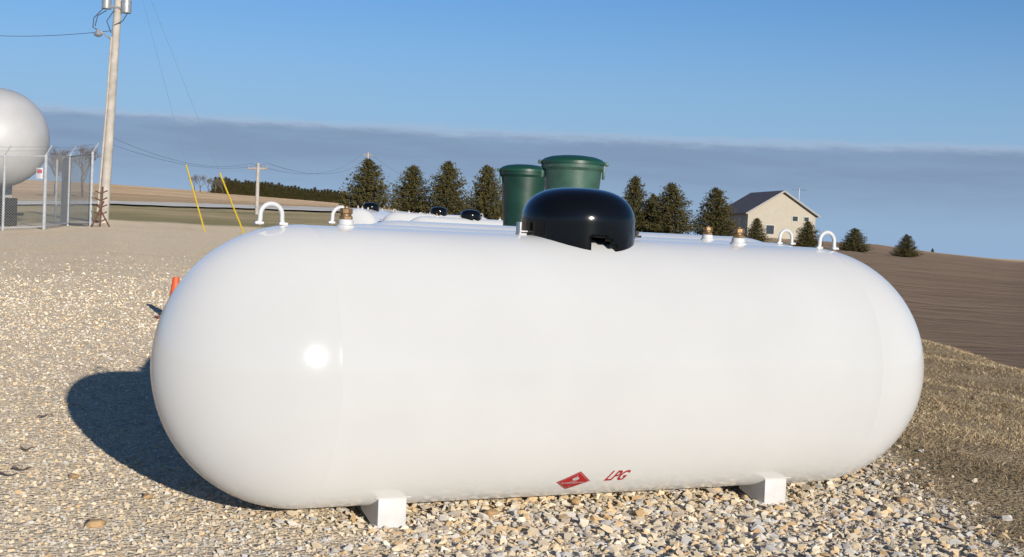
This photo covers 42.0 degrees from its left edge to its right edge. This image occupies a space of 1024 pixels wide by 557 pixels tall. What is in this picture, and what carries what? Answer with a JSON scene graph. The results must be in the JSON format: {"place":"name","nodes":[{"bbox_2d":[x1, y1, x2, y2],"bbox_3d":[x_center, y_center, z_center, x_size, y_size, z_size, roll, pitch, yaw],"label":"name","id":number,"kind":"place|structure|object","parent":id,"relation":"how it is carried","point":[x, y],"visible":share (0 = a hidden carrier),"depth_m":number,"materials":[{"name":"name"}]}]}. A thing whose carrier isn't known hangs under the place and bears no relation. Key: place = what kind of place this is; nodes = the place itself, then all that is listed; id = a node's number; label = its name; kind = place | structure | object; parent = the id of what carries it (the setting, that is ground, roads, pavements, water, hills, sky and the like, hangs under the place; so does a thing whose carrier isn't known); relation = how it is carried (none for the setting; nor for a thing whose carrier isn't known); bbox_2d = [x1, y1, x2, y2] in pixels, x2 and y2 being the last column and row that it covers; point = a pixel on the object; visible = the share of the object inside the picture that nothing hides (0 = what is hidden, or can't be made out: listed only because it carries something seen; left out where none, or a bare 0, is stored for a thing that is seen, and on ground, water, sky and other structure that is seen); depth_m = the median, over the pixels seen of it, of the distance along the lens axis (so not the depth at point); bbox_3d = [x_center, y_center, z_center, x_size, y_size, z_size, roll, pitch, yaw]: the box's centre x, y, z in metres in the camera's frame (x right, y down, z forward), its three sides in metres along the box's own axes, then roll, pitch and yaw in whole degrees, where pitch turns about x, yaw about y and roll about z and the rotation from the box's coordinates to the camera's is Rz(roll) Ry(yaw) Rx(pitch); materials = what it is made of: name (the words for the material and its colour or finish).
{"place":"outdoors","nodes":[
{"label":"outdoors","id":0,"kind":"place"},
{"bbox_2d":[91,187,109,226],"bbox_3d":[-12.774,-2.231,41.468,0.592,1.262,0.054,2,2,0],"label":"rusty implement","id":1,"kind":"object","parent":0,"point":[100,209],"visible":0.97,"depth_m":41.45,"materials":[{"name":"brown metal"}]},
{"bbox_2d":[17,200,411,213],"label":"road","id":2,"kind":"structure","parent":0,"point":[225,205],"depth_m":113.82,"materials":[{"name":"grey asphalt"}]},
{"bbox_2d":[0,180,1023,556],"bbox_3d":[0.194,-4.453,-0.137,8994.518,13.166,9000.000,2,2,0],"label":"ground","id":3,"kind":"structure","parent":0,"point":[972,304],"depth_m":8.65,"materials":[{"name":"beige gravel"}]},
{"bbox_2d":[0,471,17,475],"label":"twig","id":4,"kind":"object","parent":3,"relation":"on","point":[8,474],"visible":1,"depth_m":4.92,"materials":[{"name":"brown wood"}]},
{"bbox_2d":[12,466,30,470],"bbox_3d":[-1.851,0.717,5.031,0.070,0.016,0.011,2,2,-26],"label":"twig","id":5,"kind":"object","parent":3,"relation":"on","point":[17,468],"visible":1,"depth_m":5.03,"materials":[{"name":"brown wood"}]},
{"bbox_2d":[0,88,49,226],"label":"bulk storage tank","id":6,"kind":"object","parent":3,"relation":"on","point":[24,129],"visible":0.9,"depth_m":46.18,"materials":[{"name":"white metal"}]},
{"bbox_2d":[0,143,98,230],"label":"chain link fence","id":7,"kind":"object","parent":3,"relation":"on","point":[65,186],"visible":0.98,"depth_m":42.59,"materials":[{"name":"metal"}]},
{"bbox_2d":[48,146,71,193],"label":"bare tree","id":8,"kind":"object","parent":3,"relation":"on","point":[63,152],"visible":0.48,"depth_m":155.16,"materials":[{"name":"brown plant"}]},
{"bbox_2d":[49,153,76,176],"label":"bare tree","id":9,"kind":"object","parent":3,"relation":"on","point":[59,162],"visible":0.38,"depth_m":149.17,"materials":[{"name":"brown plant"}]},
{"bbox_2d":[69,473,78,478],"bbox_3d":[-1.638,0.740,4.986,0.038,0.024,0.034,3,2,20],"label":"rock","id":10,"kind":"object","parent":3,"relation":"on","point":[73,475],"visible":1,"depth_m":4.98,"materials":[{"name":"beige stone"}]},
{"bbox_2d":[72,144,100,196],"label":"bare tree","id":11,"kind":"object","parent":3,"relation":"on","point":[81,150],"visible":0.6,"depth_m":149.92,"materials":[{"name":"brown plant"}]},
{"bbox_2d":[85,518,105,527],"bbox_3d":[-1.326,0.783,4.257,0.048,0.033,0.055,3,2,20],"label":"rock","id":12,"kind":"object","parent":3,"relation":"on","point":[94,523],"visible":1,"depth_m":4.24,"materials":[{"name":"beige stone"}]},
{"bbox_2d":[92,0,131,222],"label":"utility pole","id":13,"kind":"object","parent":3,"relation":"on","point":[119,7],"visible":0.99,"depth_m":45.86,"materials":[{"name":"brown wood"}]},
{"bbox_2d":[44,30,111,35],"bbox_3d":[-19.122,-9.786,53.000,0.020,1.580,17.735,1,2,-38],"label":"overhead wire","id":14,"kind":"object","parent":13,"relation":"attached to","point":[72,34],"visible":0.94,"depth_m":49.32,"materials":[{"name":"black metal"}]},
{"bbox_2d":[142,493,152,498],"bbox_3d":[-1.289,0.769,4.710,0.039,0.022,0.034,1,2,-41],"label":"rock","id":15,"kind":"object","parent":3,"relation":"on","point":[147,496],"visible":1,"depth_m":4.70,"materials":[{"name":"beige stone"}]},
{"bbox_2d":[154,277,179,318],"bbox_3d":[-3.035,0.178,12.015,0.300,0.385,0.300,2,2,-26],"label":"traffic cone","id":16,"kind":"object","parent":3,"relation":"on","point":[175,281],"visible":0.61,"depth_m":11.98,"materials":[{"name":"orange plastic"}]},
{"bbox_2d":[143,3,205,231],"bbox_3d":[-11.255,-5.691,43.404,0.316,8.297,6.504,1,2,-36],"label":"guy wire","id":17,"kind":"object","parent":3,"relation":"attached to","point":[186,165],"visible":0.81,"depth_m":41.40,"materials":[{"name":"yellow plastic"}]},
{"bbox_2d":[152,3,244,233],"bbox_3d":[-10.446,-5.619,42.878,0.389,8.361,8.019,1,2,-38],"label":"guy wire","id":18,"kind":"object","parent":3,"relation":"on","point":[216,164],"visible":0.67,"depth_m":40.43,"materials":[{"name":"yellow plastic"}]},
{"bbox_2d":[192,174,209,191],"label":"bare tree","id":19,"kind":"object","parent":3,"relation":"on","point":[200,186],"visible":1,"depth_m":289.25,"materials":[{"name":"brown plant"}]},
{"bbox_2d":[203,175,212,191],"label":"bare tree","id":20,"kind":"object","parent":3,"relation":"on","point":[207,180],"visible":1,"depth_m":289.58,"materials":[{"name":"brown plant"}]},
{"bbox_2d":[209,177,218,192],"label":"conifer tree","id":21,"kind":"object","parent":3,"relation":"on","point":[213,189],"visible":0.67,"depth_m":299.13,"materials":[{"name":"green plant"}]},
{"bbox_2d":[207,179,221,190],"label":"bare tree","id":22,"kind":"object","parent":3,"relation":"on","point":[214,184],"visible":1,"depth_m":289.36,"materials":[{"name":"brown plant"}]},
{"bbox_2d":[212,177,221,192],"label":"conifer tree","id":23,"kind":"object","parent":3,"relation":"on","point":[218,186],"visible":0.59,"depth_m":299.13,"materials":[{"name":"green plant"}]},
{"bbox_2d":[218,178,225,192],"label":"conifer tree","id":24,"kind":"object","parent":3,"relation":"on","point":[221,189],"visible":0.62,"depth_m":298.87,"materials":[{"name":"green plant"}]},
{"bbox_2d":[221,176,228,193],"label":"conifer tree","id":25,"kind":"object","parent":3,"relation":"on","point":[226,178],"visible":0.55,"depth_m":299.29,"materials":[{"name":"green plant"}]},
{"bbox_2d":[224,178,232,193],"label":"conifer tree","id":26,"kind":"object","parent":3,"relation":"on","point":[227,184],"visible":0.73,"depth_m":299.10,"materials":[{"name":"green plant"}]},
{"bbox_2d":[226,180,234,194],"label":"conifer tree","id":27,"kind":"object","parent":3,"relation":"on","point":[232,184],"visible":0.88,"depth_m":299.11,"materials":[{"name":"green plant"}]},
{"bbox_2d":[229,178,238,194],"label":"conifer tree","id":28,"kind":"object","parent":3,"relation":"on","point":[235,185],"visible":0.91,"depth_m":299.05,"materials":[{"name":"green plant"}]},
{"bbox_2d":[231,180,242,194],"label":"conifer tree","id":29,"kind":"object","parent":3,"relation":"on","point":[239,183],"visible":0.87,"depth_m":299.12,"materials":[{"name":"green plant"}]},
{"bbox_2d":[237,182,245,194],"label":"conifer tree","id":30,"kind":"object","parent":3,"relation":"on","point":[241,185],"visible":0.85,"depth_m":299.07,"materials":[{"name":"green plant"}]},
{"bbox_2d":[241,180,247,194],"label":"conifer tree","id":31,"kind":"object","parent":3,"relation":"on","point":[244,185],"visible":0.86,"depth_m":299.16,"materials":[{"name":"green plant"}]},
{"bbox_2d":[244,180,251,195],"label":"conifer tree","id":32,"kind":"object","parent":3,"relation":"on","point":[247,188],"visible":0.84,"depth_m":299.06,"materials":[{"name":"green plant"}]},
{"bbox_2d":[245,181,255,195],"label":"conifer tree","id":33,"kind":"object","parent":3,"relation":"on","point":[251,185],"visible":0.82,"depth_m":299.16,"materials":[{"name":"green plant"}]},
{"bbox_2d":[251,181,255,195],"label":"conifer tree","id":34,"kind":"object","parent":3,"relation":"on","point":[253,192],"visible":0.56,"depth_m":299.10,"materials":[{"name":"green plant"}]},
{"bbox_2d":[248,163,267,213],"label":"utility pole","id":35,"kind":"object","parent":3,"relation":"on","point":[257,168],"visible":0.91,"depth_m":85.90,"materials":[{"name":"brown wood"}]},
{"bbox_2d":[114,138,249,166],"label":"overhead wire","id":36,"kind":"object","parent":35,"relation":"attached to","point":[184,162],"visible":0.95,"depth_m":68.62,"materials":[{"name":"black metal"}]},
{"bbox_2d":[114,145,267,167],"bbox_3d":[-15.723,-6.261,69.003,0.014,1.304,34.052,2,2,0],"label":"overhead wire","id":37,"kind":"object","parent":35,"relation":"attached to","point":[179,163],"visible":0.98,"depth_m":62.14,"materials":[{"name":"black metal"}]},
{"bbox_2d":[259,182,264,196],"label":"conifer tree","id":38,"kind":"object","parent":3,"relation":"on","point":[261,185],"visible":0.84,"depth_m":299.15,"materials":[{"name":"green plant"}]},
{"bbox_2d":[261,181,269,196],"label":"conifer tree","id":39,"kind":"object","parent":3,"relation":"on","point":[265,186],"visible":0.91,"depth_m":299.06,"materials":[{"name":"green plant"}]},
{"bbox_2d":[265,182,271,196],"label":"conifer tree","id":40,"kind":"object","parent":3,"relation":"on","point":[268,187],"visible":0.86,"depth_m":299.06,"materials":[{"name":"green plant"}]},
{"bbox_2d":[268,182,274,197],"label":"conifer tree","id":41,"kind":"object","parent":3,"relation":"on","point":[272,187],"visible":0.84,"depth_m":299.14,"materials":[{"name":"green plant"}]},
{"bbox_2d":[271,184,278,197],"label":"conifer tree","id":42,"kind":"object","parent":3,"relation":"on","point":[274,194],"visible":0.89,"depth_m":298.99,"materials":[{"name":"green plant"}]},
{"bbox_2d":[274,183,282,197],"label":"conifer tree","id":43,"kind":"object","parent":3,"relation":"on","point":[278,187],"visible":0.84,"depth_m":299.04,"materials":[{"name":"green plant"}]},
{"bbox_2d":[275,184,284,197],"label":"conifer tree","id":44,"kind":"object","parent":3,"relation":"on","point":[281,188],"visible":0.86,"depth_m":299.13,"materials":[{"name":"green plant"}]},
{"bbox_2d":[280,186,287,198],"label":"conifer tree","id":45,"kind":"object","parent":3,"relation":"on","point":[285,187],"visible":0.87,"depth_m":299.11,"materials":[{"name":"green plant"}]},
{"bbox_2d":[284,186,291,198],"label":"conifer tree","id":46,"kind":"object","parent":3,"relation":"on","point":[288,193],"visible":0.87,"depth_m":299.09,"materials":[{"name":"green plant"}]},
{"bbox_2d":[288,186,294,198],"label":"conifer tree","id":47,"kind":"object","parent":3,"relation":"on","point":[291,188],"visible":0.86,"depth_m":299.14,"materials":[{"name":"green plant"}]},
{"bbox_2d":[289,185,297,198],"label":"conifer tree","id":48,"kind":"object","parent":3,"relation":"on","point":[295,187],"visible":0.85,"depth_m":299.08,"materials":[{"name":"green plant"}]},
{"bbox_2d":[293,186,302,199],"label":"conifer tree","id":49,"kind":"object","parent":3,"relation":"on","point":[298,188],"visible":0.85,"depth_m":299.11,"materials":[{"name":"green plant"}]},
{"bbox_2d":[297,188,303,199],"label":"conifer tree","id":50,"kind":"object","parent":3,"relation":"on","point":[300,191],"visible":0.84,"depth_m":299.09,"materials":[{"name":"green plant"}]},
{"bbox_2d":[301,188,308,200],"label":"conifer tree","id":51,"kind":"object","parent":3,"relation":"on","point":[304,191],"visible":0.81,"depth_m":299.10,"materials":[{"name":"green plant"}]},
{"bbox_2d":[301,189,311,200],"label":"conifer tree","id":52,"kind":"object","parent":3,"relation":"on","point":[307,195],"visible":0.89,"depth_m":299.04,"materials":[{"name":"green plant"}]},
{"bbox_2d":[308,188,314,200],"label":"conifer tree","id":53,"kind":"object","parent":3,"relation":"on","point":[311,192],"visible":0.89,"depth_m":299.15,"materials":[{"name":"green plant"}]},
{"bbox_2d":[310,187,318,200],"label":"conifer tree","id":54,"kind":"object","parent":3,"relation":"on","point":[313,193],"visible":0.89,"depth_m":298.98,"materials":[{"name":"green plant"}]},
{"bbox_2d":[313,190,322,201],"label":"conifer tree","id":55,"kind":"object","parent":3,"relation":"on","point":[318,193],"visible":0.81,"depth_m":299.09,"materials":[{"name":"green plant"}]},
{"bbox_2d":[317,190,323,201],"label":"conifer tree","id":56,"kind":"object","parent":3,"relation":"on","point":[320,195],"visible":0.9,"depth_m":299.12,"materials":[{"name":"green plant"}]},
{"bbox_2d":[321,189,326,200],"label":"conifer tree","id":57,"kind":"object","parent":3,"relation":"on","point":[324,191],"visible":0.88,"depth_m":299.12,"materials":[{"name":"green plant"}]},
{"bbox_2d":[323,189,331,201],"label":"conifer tree","id":58,"kind":"object","parent":3,"relation":"on","point":[327,192],"visible":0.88,"depth_m":299.03,"materials":[{"name":"green plant"}]},
{"bbox_2d":[326,189,334,202],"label":"conifer tree","id":59,"kind":"object","parent":3,"relation":"on","point":[330,192],"visible":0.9,"depth_m":299.11,"materials":[{"name":"green plant"}]},
{"bbox_2d":[329,190,337,202],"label":"conifer tree","id":60,"kind":"object","parent":3,"relation":"on","point":[334,192],"visible":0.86,"depth_m":299.08,"materials":[{"name":"green plant"}]},
{"bbox_2d":[330,190,339,202],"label":"conifer tree","id":61,"kind":"object","parent":3,"relation":"on","point":[337,192],"visible":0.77,"depth_m":299.10,"materials":[{"name":"green plant"}]},
{"bbox_2d":[333,158,403,208],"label":"pine tree","id":62,"kind":"object","parent":3,"relation":"on","point":[363,192],"visible":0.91,"depth_m":127.02,"materials":[{"name":"green plant"}]},
{"bbox_2d":[352,202,389,223],"bbox_3d":[-3.616,-1.352,33.979,0.951,1.174,3.080,3,2,9],"label":"propane tank","id":63,"kind":"object","parent":3,"relation":"on","point":[369,213],"visible":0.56,"depth_m":32.81,"materials":[{"name":"white metal"}]},
{"bbox_2d":[383,163,434,212],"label":"pine tree","id":64,"kind":"object","parent":3,"relation":"on","point":[409,192],"visible":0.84,"depth_m":131.09,"materials":[{"name":"green plant"}]},
{"bbox_2d":[381,207,485,221],"bbox_3d":[-1.825,-1.185,32.982,3.080,1.174,0.951,2,2,-26],"label":"propane tank","id":65,"kind":"object","parent":3,"relation":"on","point":[409,216],"visible":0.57,"depth_m":32.48,"materials":[{"name":"white metal"}]},
{"bbox_2d":[416,160,477,214],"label":"pine tree","id":66,"kind":"object","parent":3,"relation":"on","point":[449,200],"visible":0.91,"depth_m":129.18,"materials":[{"name":"green plant"}]},
{"bbox_2d":[411,210,502,224],"bbox_3d":[-0.867,-0.832,27.489,3.080,1.174,0.951,1,2,-32],"label":"propane tank","id":67,"kind":"object","parent":3,"relation":"on","point":[470,217],"visible":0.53,"depth_m":27.26,"materials":[{"name":"white metal"}]},
{"bbox_2d":[463,164,502,219],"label":"pine tree","id":68,"kind":"object","parent":3,"relation":"on","point":[487,194],"visible":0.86,"depth_m":130.13,"materials":[{"name":"green plant"}]},
{"bbox_2d":[483,509,498,516],"bbox_3d":[-0.072,0.823,4.679,0.058,0.030,0.044,2,2,-26],"label":"rock","id":69,"kind":"object","parent":3,"relation":"on","point":[490,512],"visible":0.85,"depth_m":4.66,"materials":[{"name":"beige stone"}]},
{"bbox_2d":[0,246,1023,556],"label":"gravel stones","id":70,"kind":"object","parent":3,"relation":"on","point":[858,518],"visible":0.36,"depth_m":4.70,"materials":[{"name":"beige gravel"}]},
{"bbox_2d":[150,188,923,527],"bbox_3d":[0.232,0.252,4.957,3.080,1.174,0.951,2,2,-26],"label":"propane tank","id":71,"kind":"object","parent":3,"relation":"on","point":[570,340],"visible":1,"depth_m":4.44,"materials":[{"name":"white metal"}]},
{"bbox_2d":[327,206,795,246],"bbox_3d":[0.309,0.200,6.154,3.080,1.174,0.951,2,2,-26],"label":"propane tank","id":72,"kind":"object","parent":3,"relation":"on","point":[707,236],"visible":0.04,"depth_m":6.16,"materials":[{"name":"white metal"}]},
{"bbox_2d":[373,215,760,241],"bbox_3d":[0.356,0.131,7.414,3.080,1.174,0.951,2,2,-26],"label":"propane tank","id":73,"kind":"object","parent":3,"relation":"on","point":[509,228],"depth_m":7.04,"materials":[{"name":"white metal"}]},
{"bbox_2d":[571,498,581,503],"bbox_3d":[0.237,0.827,4.947,0.043,0.024,0.036,2,2,-26],"label":"rock","id":74,"kind":"object","parent":3,"relation":"on","point":[575,501],"visible":0.86,"depth_m":4.93,"materials":[{"name":"beige stone"}]},
{"bbox_2d":[622,175,655,231],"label":"pine tree","id":75,"kind":"object","parent":3,"relation":"on","point":[634,198],"visible":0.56,"depth_m":131.36,"materials":[{"name":"green plant"}]},
{"bbox_2d":[638,193,663,231],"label":"pine tree","id":76,"kind":"object","parent":3,"relation":"on","point":[650,198],"visible":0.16,"depth_m":135.48,"materials":[{"name":"green plant"}]},
{"bbox_2d":[637,182,699,233],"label":"pine tree","id":77,"kind":"object","parent":3,"relation":"on","point":[669,216],"visible":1,"depth_m":129.16,"materials":[{"name":"green plant"}]},
{"bbox_2d":[688,187,740,235],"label":"pine tree","id":78,"kind":"object","parent":3,"relation":"on","point":[714,216],"visible":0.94,"depth_m":130.20,"materials":[{"name":"green plant"}]},
{"bbox_2d":[745,218,770,241],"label":"pine tree","id":79,"kind":"object","parent":3,"relation":"on","point":[755,230],"visible":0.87,"depth_m":119.62,"materials":[{"name":"green plant"}]},
{"bbox_2d":[719,189,820,238],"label":"house","id":80,"kind":"structure","parent":3,"relation":"on","point":[776,213],"depth_m":199.92,"materials":[{"name":"beige"}]},
{"bbox_2d":[738,217,742,225],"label":"window","id":81,"kind":"structure","parent":80,"relation":"in","point":[740,218],"depth_m":201.57,"materials":[{"name":"clear glass"}]},
{"bbox_2d":[765,224,774,234],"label":"window","id":82,"kind":"structure","parent":80,"relation":"in","point":[769,228],"depth_m":199.41,"materials":[{"name":"clear glass"}]},
{"bbox_2d":[792,216,797,221],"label":"window","id":83,"kind":"structure","parent":80,"relation":"in","point":[794,218],"depth_m":200.05,"materials":[{"name":"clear glass"}]},
{"bbox_2d":[792,221,822,246],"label":"pine tree","id":84,"kind":"object","parent":3,"relation":"on","point":[807,236],"visible":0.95,"depth_m":111.61,"materials":[{"name":"green plant"}]},
{"bbox_2d":[837,228,873,251],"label":"pine tree","id":85,"kind":"object","parent":3,"relation":"on","point":[856,242],"visible":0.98,"depth_m":104.57,"materials":[{"name":"green plant"}]},
{"bbox_2d":[897,496,908,502],"bbox_3d":[1.552,0.878,5.285,0.052,0.029,0.040,2,2,-26],"label":"rock","id":86,"kind":"object","parent":3,"relation":"on","point":[903,499],"visible":0.98,"depth_m":5.27,"materials":[{"name":"beige stone"}]},
{"bbox_2d":[888,234,923,256],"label":"pine tree","id":87,"kind":"object","parent":3,"relation":"on","point":[906,247],"visible":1,"depth_m":99.64,"materials":[{"name":"green plant"}]},
{"bbox_2d":[0,0,1023,259],"label":"sky","id":88,"kind":"structure","parent":0,"point":[894,119],"materials":[{"name":"blue"}]},
{"bbox_2d":[497,164,544,225],"bbox_3d":[0.107,-0.772,12.982,0.487,0.676,0.487,1,2,-42],"label":"tank riser","id":89,"kind":"object","parent":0,"point":[523,185],"visible":0.68,"depth_m":12.80,"materials":[{"name":"green plastic"}]},
{"bbox_2d":[538,155,608,189],"bbox_3d":[0.492,-0.671,10.984,0.533,0.685,0.533,1,2,-42],"label":"tank riser","id":90,"kind":"object","parent":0,"point":[568,171],"visible":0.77,"depth_m":10.78,"materials":[{"name":"green plastic"}]},
{"bbox_2d":[870,388,1023,556],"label":"dry grass","id":91,"kind":"structure","parent":0,"point":[969,434],"depth_m":7.20,"materials":[{"name":"beige plant"}]},
{"bbox_2d":[921,338,1023,416],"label":"dry grass","id":92,"kind":"structure","parent":0,"point":[973,356],"depth_m":13.97,"materials":[{"name":"brown plant"}]}
]}

